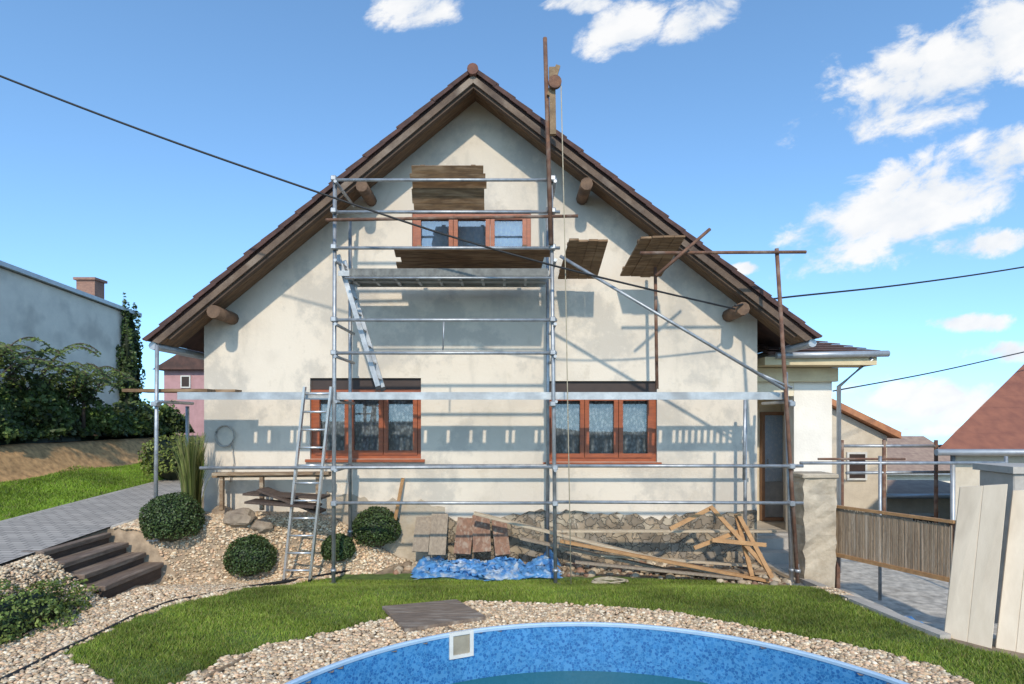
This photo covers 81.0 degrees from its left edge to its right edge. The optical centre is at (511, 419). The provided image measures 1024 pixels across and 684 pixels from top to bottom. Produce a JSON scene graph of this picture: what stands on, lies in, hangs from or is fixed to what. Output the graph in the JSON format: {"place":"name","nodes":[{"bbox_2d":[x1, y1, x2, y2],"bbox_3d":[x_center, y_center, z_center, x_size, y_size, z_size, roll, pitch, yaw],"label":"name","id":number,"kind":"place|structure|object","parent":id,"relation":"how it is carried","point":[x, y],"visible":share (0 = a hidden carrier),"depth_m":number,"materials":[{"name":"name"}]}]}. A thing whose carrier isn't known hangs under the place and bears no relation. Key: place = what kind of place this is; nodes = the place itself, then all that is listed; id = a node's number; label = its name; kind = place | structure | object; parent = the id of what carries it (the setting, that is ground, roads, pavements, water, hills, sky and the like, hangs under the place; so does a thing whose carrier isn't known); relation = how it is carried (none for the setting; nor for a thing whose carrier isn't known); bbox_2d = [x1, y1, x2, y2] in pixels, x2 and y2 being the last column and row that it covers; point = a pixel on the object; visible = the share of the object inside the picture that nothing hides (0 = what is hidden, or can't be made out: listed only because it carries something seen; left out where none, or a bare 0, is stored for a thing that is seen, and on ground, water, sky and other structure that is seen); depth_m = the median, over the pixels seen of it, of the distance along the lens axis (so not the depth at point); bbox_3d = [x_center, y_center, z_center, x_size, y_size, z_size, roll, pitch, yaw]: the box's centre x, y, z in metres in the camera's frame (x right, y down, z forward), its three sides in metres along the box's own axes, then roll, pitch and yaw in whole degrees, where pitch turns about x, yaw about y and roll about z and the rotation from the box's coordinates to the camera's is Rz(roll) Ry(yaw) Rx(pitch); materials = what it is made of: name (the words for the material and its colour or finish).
{"place":"outdoors","nodes":[
{"label":"outdoors","id":0,"kind":"place"},
{"bbox_2d":[0,478,203,563],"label":"path","id":1,"kind":"structure","parent":0,"point":[42,530],"depth_m":8.37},
{"bbox_2d":[244,498,321,508],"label":"plank","id":2,"kind":"object","parent":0,"point":[270,502],"visible":0.88,"depth_m":8.01,"materials":[{"name":"brown wood"}]},
{"bbox_2d":[256,487,326,513],"bbox_3d":[-3.017,1.103,8.225,0.851,0.335,0.320,0,0,3],"label":"plank","id":3,"kind":"object","parent":2,"relation":"on","point":[270,492],"visible":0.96,"depth_m":8.13,"materials":[{"name":"brown wood"}]},
{"bbox_2d":[242,491,329,499],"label":"plank","id":4,"kind":"object","parent":3,"relation":"on","point":[297,495],"visible":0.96,"depth_m":8.20,"materials":[{"name":"brown wood"}]},
{"bbox_2d":[0,435,1023,683],"bbox_3d":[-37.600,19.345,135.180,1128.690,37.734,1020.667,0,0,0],"label":"ground","id":5,"kind":"structure","parent":0,"point":[922,599],"depth_m":8.33,"materials":[{"name":"beige gravel"}]},
{"bbox_2d":[0,576,97,643],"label":"juniper","id":6,"kind":"object","parent":5,"relation":"on","point":[23,611],"visible":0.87,"depth_m":5.73,"materials":[{"name":"green plant"}]},
{"bbox_2d":[0,260,141,435],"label":"outbuilding","id":7,"kind":"structure","parent":5,"relation":"on","point":[55,315],"depth_m":14.78,"materials":[{"name":"paint"}]},
{"bbox_2d":[114,292,145,410],"bbox_3d":[-11.055,-1.738,17.280,0.673,3.833,1.197,0,0,0],"label":"wall creeper","id":8,"kind":"object","parent":7,"relation":"attached to","point":[129,349],"depth_m":17.11,"materials":[{"name":"green plant"}]},
{"bbox_2d":[0,479,164,522],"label":"path kerb","id":9,"kind":"structure","parent":5,"relation":"on","point":[17,517],"depth_m":9.58,"materials":[{"name":"concrete"}]},
{"bbox_2d":[25,360,142,427],"bbox_3d":[-10.086,-0.514,14.159,2.038,1.827,2.921,0,0,0],"label":"fern leaved shrub","id":10,"kind":"object","parent":5,"relation":"on","point":[107,380],"visible":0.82,"depth_m":13.75,"materials":[{"name":"green plant"}]},
{"bbox_2d":[21,533,163,598],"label":"timber steps","id":11,"kind":"structure","parent":5,"relation":"on","point":[106,566],"depth_m":7.26,"materials":[{"name":"brown wood"}]},
{"bbox_2d":[0,365,195,444],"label":"hedge","id":12,"kind":"object","parent":5,"relation":"on","point":[40,411],"visible":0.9,"depth_m":13.48,"materials":[{"name":"green plant"}]},
{"bbox_2d":[0,337,100,389],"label":"fern leaved shrub","id":13,"kind":"object","parent":12,"relation":"on","point":[9,354],"visible":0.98,"depth_m":12.11,"materials":[{"name":"green plant"}]},
{"bbox_2d":[0,460,203,520],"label":"side lawn grass","id":14,"kind":"structure","parent":5,"relation":"on","point":[126,475],"depth_m":10.94,"materials":[{"name":"green plant"}]},
{"bbox_2d":[110,495,203,528],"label":"path kerb","id":15,"kind":"structure","parent":5,"relation":"on","point":[121,523],"depth_m":8.26,"materials":[{"name":"concrete"}]},
{"bbox_2d":[137,432,203,479],"bbox_3d":[-6.930,0.754,12.171,1.283,1.041,1.189,0,0,0],"label":"shrub","id":16,"kind":"object","parent":5,"relation":"on","point":[166,461],"visible":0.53,"depth_m":11.88,"materials":[{"name":"green plant"}]},
{"bbox_2d":[153,349,203,435],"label":"pink house","id":17,"kind":"structure","parent":5,"relation":"on","point":[182,372],"depth_m":24.00,"materials":[{"name":"pink paint"}]},
{"bbox_2d":[180,375,190,387],"bbox_3d":[-13.040,-1.530,23.970,0.400,0.500,0.040,0,0,0],"label":"window","id":18,"kind":"structure","parent":17,"relation":"in","point":[185,380],"depth_m":23.96,"materials":[{"name":"white plastic"}]},
{"bbox_2d":[394,478,404,519],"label":"plank","id":19,"kind":"object","parent":5,"relation":"on","point":[399,497],"visible":1,"depth_m":8.95,"materials":[{"name":"beige wood"}]},
{"bbox_2d":[147,175,806,585],"bbox_3d":[-0.469,-0.527,8.344,8.719,5.454,0.972,0,0,0],"label":"scaffold","id":20,"kind":"object","parent":5,"relation":"on","point":[449,277],"visible":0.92,"depth_m":7.97,"materials":[{"name":"metal"}]},
{"bbox_2d":[122,389,241,392],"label":"timber deck","id":21,"kind":"structure","parent":20,"relation":"on","point":[176,390],"depth_m":8.06,"materials":[{"name":"brown wood"}]},
{"bbox_2d":[337,254,385,391],"bbox_3d":[-2.084,-1.326,8.300,0.625,1.849,0.335,0,0,0],"label":"access ladder","id":22,"kind":"object","parent":20,"relation":"on","point":[364,335],"visible":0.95,"depth_m":8.14,"materials":[{"name":"metal"}]},
{"bbox_2d":[410,165,486,209],"bbox_3d":[-0.851,-3.133,8.108,1.021,0.508,0.398,0,0,0],"label":"hoarding","id":23,"kind":"object","parent":20,"relation":"hanging from","point":[447,195],"visible":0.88,"depth_m":8.08,"materials":[{"name":"brown wood"}]},
{"bbox_2d":[394,245,549,267],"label":"plank platform","id":24,"kind":"structure","parent":20,"relation":"on","point":[452,259],"depth_m":8.33,"materials":[{"name":"brown wood"}]},
{"bbox_2d":[543,37,571,583],"bbox_3d":[0.595,-1.470,7.804,0.422,7.122,0.177,0,0,23],"label":"rope hoist","id":25,"kind":"object","parent":20,"relation":"attached to","point":[552,84],"visible":1,"depth_m":7.83,"materials":[{"name":"metal"}]},
{"bbox_2d":[558,238,607,278],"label":"plank platform","id":26,"kind":"structure","parent":20,"relation":"on","point":[588,255],"depth_m":8.29,"materials":[{"name":"brown wood"}]},
{"bbox_2d":[620,235,684,276],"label":"plank platform","id":27,"kind":"structure","parent":20,"relation":"attached to","point":[637,264],"depth_m":8.35,"materials":[{"name":"brown wood"}]},
{"bbox_2d":[0,511,973,683],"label":"gravel","id":28,"kind":"structure","parent":5,"relation":"on","point":[267,653],"depth_m":5.85,"materials":[{"name":"beige gravel"}]},
{"bbox_2d":[139,492,204,541],"bbox_3d":[-4.569,1.307,8.062,0.806,0.670,0.818,0,0,0],"label":"shrub","id":29,"kind":"object","parent":28,"relation":"on","point":[172,518],"visible":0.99,"depth_m":7.84,"materials":[{"name":"green plant"}]},
{"bbox_2d":[0,570,349,680],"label":"lawn edging","id":30,"kind":"object","parent":28,"relation":"on","point":[118,623],"visible":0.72,"depth_m":5.96,"materials":[{"name":"black plastic"}]},
{"bbox_2d":[169,432,213,512],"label":"reed grass","id":31,"kind":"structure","parent":28,"relation":"on","point":[191,475],"depth_m":8.53,"materials":[{"name":"green plant"}]},
{"bbox_2d":[212,505,231,513],"bbox_3d":[-4.331,1.365,8.955,0.297,0.176,0.246,0,0,0],"label":"rock","id":32,"kind":"object","parent":28,"relation":"on","point":[215,510],"visible":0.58,"depth_m":8.87,"materials":[{"name":"beige stone"}]},
{"bbox_2d":[204,655,247,677],"bbox_3d":[-2.281,1.970,4.800,0.020,0.020,0.426,0,0,20],"label":"stick","id":33,"kind":"object","parent":28,"relation":"on","point":[225,666],"visible":1,"depth_m":4.77,"materials":[{"name":"brown wood"}]},
{"bbox_2d":[223,508,255,527],"bbox_3d":[-3.816,1.385,8.436,0.418,0.304,0.356,0,0,0],"label":"rock","id":34,"kind":"object","parent":28,"relation":"on","point":[241,517],"visible":1,"depth_m":8.33,"materials":[{"name":"beige stone"}]},
{"bbox_2d":[222,534,277,576],"bbox_3d":[-3.582,1.851,8.224,0.698,0.575,0.683,0,0,0],"label":"shrub","id":35,"kind":"object","parent":28,"relation":"on","point":[251,556],"visible":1,"depth_m":8.04,"materials":[{"name":"green plant"}]},
{"bbox_2d":[250,519,272,532],"bbox_3d":[-3.534,1.495,8.459,0.285,0.194,0.287,0,0,-37],"label":"rock","id":36,"kind":"object","parent":28,"relation":"on","point":[262,525],"visible":1,"depth_m":8.38,"materials":[{"name":"beige stone"}]},
{"bbox_2d":[212,471,330,509],"bbox_3d":[-3.528,1.041,8.800,1.766,0.582,0.300,0,0,0],"label":"timber bench","id":37,"kind":"object","parent":28,"relation":"on","point":[221,476],"visible":0.78,"depth_m":8.69,"materials":[{"name":"brown wood"}]},
{"bbox_2d":[282,387,332,582],"bbox_3d":[-2.734,0.875,8.012,0.726,2.638,0.250,0,0,0],"label":"aluminium ladder","id":38,"kind":"object","parent":28,"relation":"on","point":[295,482],"visible":0.93,"depth_m":7.99,"materials":[{"name":"silver metal"}]},
{"bbox_2d":[320,533,355,560],"bbox_3d":[-2.485,1.819,8.573,0.502,0.412,0.486,0,0,0],"label":"shrub","id":39,"kind":"object","parent":28,"relation":"on","point":[345,547],"visible":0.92,"depth_m":8.45,"materials":[{"name":"green plant"}]},
{"bbox_2d":[352,506,401,546],"bbox_3d":[-2.018,1.585,8.928,0.754,0.620,0.759,0,0,0],"label":"shrub","id":40,"kind":"object","parent":28,"relation":"on","point":[374,528],"visible":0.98,"depth_m":8.71,"materials":[{"name":"green plant"}]},
{"bbox_2d":[382,599,485,631],"bbox_3d":[-0.809,1.961,6.114,0.843,0.039,0.780,0,0,-26],"label":"wooden hatch","id":41,"kind":"object","parent":28,"relation":"on","point":[410,617],"visible":1,"depth_m":6.01,"materials":[{"name":"brown wood"}]},
{"bbox_2d":[142,63,889,572],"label":"gable house","id":42,"kind":"structure","parent":5,"relation":"on","point":[254,317],"depth_m":9.10,"materials":[{"name":"paint"}]},
{"bbox_2d":[214,425,234,482],"bbox_3d":[-4.338,0.507,9.070,0.300,0.873,0.063,0,0,0],"label":"wall cable coil","id":43,"kind":"object","parent":42,"relation":"attached to","point":[215,436],"depth_m":9.05,"materials":[{"name":"rubber"}]},
{"bbox_2d":[305,378,424,461],"bbox_3d":[-2.222,0.000,9.185,1.804,1.274,0.270,0,0,0],"label":"window","id":44,"kind":"structure","parent":42,"relation":"in","point":[382,430],"depth_m":9.16,"materials":[{"name":"brown wood"}]},
{"bbox_2d":[0,75,735,309],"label":"overhead cable","id":45,"kind":"object","parent":42,"relation":"attached to","point":[266,174],"visible":1,"depth_m":7.42,"materials":[{"name":"black rubber"}]},
{"bbox_2d":[413,214,530,245],"bbox_3d":[-0.614,-2.639,9.230,1.805,1.092,0.181,0,0,0],"label":"window","id":46,"kind":"structure","parent":42,"relation":"in","point":[487,232],"depth_m":9.29,"materials":[{"name":"brown wood"}]},
{"bbox_2d":[543,381,661,463],"bbox_3d":[1.365,0.045,9.185,1.788,1.273,0.270,0,0,0],"label":"window","id":47,"kind":"structure","parent":42,"relation":"in","point":[600,431],"depth_m":9.17,"materials":[{"name":"brown wood"}]},
{"bbox_2d":[760,412,783,520],"bbox_3d":[4.870,0.857,11.134,0.500,2.015,0.112,0,0,0],"label":"door","id":48,"kind":"structure","parent":42,"relation":"in","point":[771,484],"depth_m":11.15,"materials":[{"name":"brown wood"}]},
{"bbox_2d":[734,266,1023,306],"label":"overhead cable","id":49,"kind":"object","parent":42,"relation":"attached to","point":[889,285],"visible":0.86,"depth_m":9.90,"materials":[{"name":"black rubber"}]},
{"bbox_2d":[833,352,1023,391],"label":"overhead cable","id":50,"kind":"object","parent":42,"relation":"attached to","point":[928,373],"visible":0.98,"depth_m":10.95,"materials":[{"name":"black rubber"}]},
{"bbox_2d":[63,578,1023,683],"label":"lawn grass","id":51,"kind":"structure","parent":5,"relation":"on","point":[658,588],"depth_m":6.10,"materials":[{"name":"green plant"}]},
{"bbox_2d":[591,576,628,583],"bbox_3d":[1.314,2.157,8.048,0.464,0.045,0.299,0,0,22],"label":"rope heap","id":52,"kind":"object","parent":51,"relation":"on","point":[602,580],"visible":0.96,"depth_m":8.05,"materials":[{"name":"beige fabric"}]},
{"bbox_2d":[393,558,794,585],"bbox_3d":[1.038,2.174,8.509,5.554,0.222,1.216,0,0,0],"label":"rubble","id":53,"kind":"object","parent":5,"relation":"on","point":[587,571],"visible":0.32,"depth_m":8.60,"materials":[{"name":"beige stone"}]},
{"bbox_2d":[410,549,562,580],"bbox_3d":[-0.358,2.042,8.498,2.174,0.288,0.815,0,0,0],"label":"tarpaulin","id":54,"kind":"object","parent":53,"relation":"on","point":[501,567],"visible":0.99,"depth_m":8.49,"materials":[{"name":"blue plastic"}]},
{"bbox_2d":[412,514,447,554],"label":"leaning boards","id":55,"kind":"object","parent":54,"relation":"on","point":[433,528],"visible":1,"depth_m":8.81,"materials":[{"name":"beige stone"}]},
{"bbox_2d":[454,514,509,555],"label":"stone slabs","id":56,"kind":"structure","parent":54,"relation":"on","point":[477,528],"depth_m":8.79,"materials":[{"name":"pink stone"}]},
{"bbox_2d":[520,536,690,576],"bbox_3d":[1.304,1.921,8.454,2.389,0.531,0.110,0,0,2],"label":"plank","id":57,"kind":"object","parent":53,"relation":"on","point":[591,553],"visible":0.64,"depth_m":8.42,"materials":[{"name":"grey wood"}]},
{"bbox_2d":[575,560,742,579],"bbox_3d":[1.983,2.040,8.150,2.248,0.229,0.080,0,0,3],"label":"plank","id":58,"kind":"object","parent":53,"relation":"on","point":[657,570],"visible":1,"depth_m":8.12,"materials":[{"name":"grey wood"}]},
{"bbox_2d":[599,553,756,567],"bbox_3d":[2.375,2.000,8.544,2.307,0.249,0.110,0,0,-7],"label":"plank","id":59,"kind":"object","parent":53,"relation":"on","point":[684,560],"visible":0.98,"depth_m":8.53,"materials":[{"name":"brown wood"}]},
{"bbox_2d":[640,568,772,574],"bbox_3d":[2.736,2.140,8.490,1.822,0.040,0.140,0,0,5],"label":"plank","id":60,"kind":"object","parent":53,"relation":"on","point":[758,572],"visible":0.36,"depth_m":8.45,"materials":[{"name":"brown wood"}]},
{"bbox_2d":[284,622,909,683],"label":"swimming pool","id":61,"kind":"structure","parent":5,"relation":"in","point":[656,650],"depth_m":5.54,"materials":[{"name":"blue plastic"}]},
{"bbox_2d":[453,671,708,683],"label":"water","id":62,"kind":"structure","parent":61,"relation":"in","point":[577,677],"depth_m":5.59,"materials":[{"name":"teal liquid"}]},
{"bbox_2d":[473,511,724,574],"bbox_3d":[1.222,1.752,8.452,3.553,0.870,0.120,0,0,5],"label":"plank","id":63,"kind":"object","parent":5,"relation":"on","point":[575,538],"visible":0.58,"depth_m":8.46,"materials":[{"name":"brown wood"}]},
{"bbox_2d":[557,529,776,532],"bbox_3d":[2.187,1.582,8.550,3.121,0.030,0.110,0,0,0],"label":"plank","id":64,"kind":"object","parent":63,"relation":"on","point":[659,531],"visible":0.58,"depth_m":8.49,"materials":[{"name":"brown wood"}]},
{"bbox_2d":[560,539,768,582],"bbox_3d":[2.060,1.922,8.200,2.804,0.530,0.100,0,0,4],"label":"plank","id":65,"kind":"object","parent":5,"relation":"on","point":[740,575],"visible":1,"depth_m":8.17,"materials":[{"name":"brown wood"}]},
{"bbox_2d":[669,505,773,578],"bbox_3d":[2.837,1.648,8.226,1.353,0.932,0.346,0,0,11],"label":"trestle","id":66,"kind":"object","parent":65,"relation":"on","point":[738,534],"visible":1,"depth_m":8.15,"materials":[{"name":"brown wood"}]},
{"bbox_2d":[792,471,838,587],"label":"gate pillar","id":67,"kind":"structure","parent":5,"relation":"on","point":[814,492],"depth_m":8.10,"materials":[{"name":"white stone"}]},
{"bbox_2d":[832,398,900,516],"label":"pale building","id":68,"kind":"structure","parent":5,"relation":"on","point":[859,428],"depth_m":15.00,"materials":[{"name":"plaster"},{"name":"orange tile"},{"name":"glass"}]},
{"bbox_2d":[846,452,866,479],"bbox_3d":[8.600,1.150,14.965,0.500,0.700,0.050,0,0,0],"label":"window","id":69,"kind":"structure","parent":68,"relation":"in","point":[848,454],"depth_m":14.95,"materials":[{"name":"white plastic"}]},
{"bbox_2d":[800,578,950,638],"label":"lawn kerb","id":70,"kind":"structure","parent":5,"relation":"on","point":[917,625],"depth_m":6.01,"materials":[{"name":"concrete"}]},
{"bbox_2d":[835,505,955,588],"bbox_3d":[4.759,1.881,7.575,0.102,1.478,1.602,0,0,-22],"label":"fence panel","id":71,"kind":"object","parent":5,"relation":"on","point":[920,548],"visible":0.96,"depth_m":7.47,"materials":[{"name":"wood"}]},
{"bbox_2d":[841,439,949,522],"bbox_3d":[7.640,1.600,12.740,2.240,2.400,1.551,0,0,0],"label":"tube frame","id":72,"kind":"object","parent":5,"relation":"on","point":[884,446],"visible":0.64,"depth_m":11.97,"materials":[{"name":"metal"}]},
{"bbox_2d":[799,456,1007,599],"bbox_3d":[5.355,1.476,8.272,2.837,1.968,0.188,0,0,0],"label":"pipe handrail","id":73,"kind":"object","parent":5,"relation":"on","point":[879,462],"visible":0.68,"depth_m":8.19,"materials":[{"name":"metal"}]},
{"bbox_2d":[887,480,949,526],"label":"tiled house","id":74,"kind":"structure","parent":5,"relation":"on","point":[913,497],"depth_m":16.30,"materials":[{"name":"concrete"}]},
{"bbox_2d":[909,513,939,523],"bbox_3d":[11.173,3.077,16.265,0.800,1.100,0.050,0,0,0],"label":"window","id":75,"kind":"structure","parent":74,"relation":"in","point":[919,514],"depth_m":16.24,"materials":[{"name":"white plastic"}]},
{"bbox_2d":[887,436,949,482],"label":"tiled house","id":76,"kind":"structure","parent":5,"relation":"on","point":[917,454],"depth_m":27.14,"materials":[{"name":"tile"}]},
{"bbox_2d":[944,484,1007,647],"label":"leaning boards","id":77,"kind":"object","parent":5,"relation":"on","point":[974,578],"visible":0.91,"depth_m":5.49,"materials":[{"name":"beige wood"}]},
{"bbox_2d":[934,364,1023,519],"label":"red roofed house","id":78,"kind":"structure","parent":5,"relation":"on","point":[991,428],"depth_m":11.27,"materials":[{"name":"tile"}]},
{"bbox_2d":[973,463,1023,622],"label":"gate post","id":79,"kind":"object","parent":5,"relation":"on","point":[1011,475],"visible":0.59,"depth_m":6.19,"materials":[{"name":"concrete"}]},
{"bbox_2d":[995,490,1023,653],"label":"leaning boards","id":80,"kind":"object","parent":5,"relation":"on","point":[1010,632],"visible":1,"depth_m":5.31,"materials":[{"name":"beige wood"}]},
{"bbox_2d":[0,0,1023,444],"label":"sky","id":81,"kind":"structure","parent":0,"point":[882,141],"materials":[{"name":"blue"}]}
]}

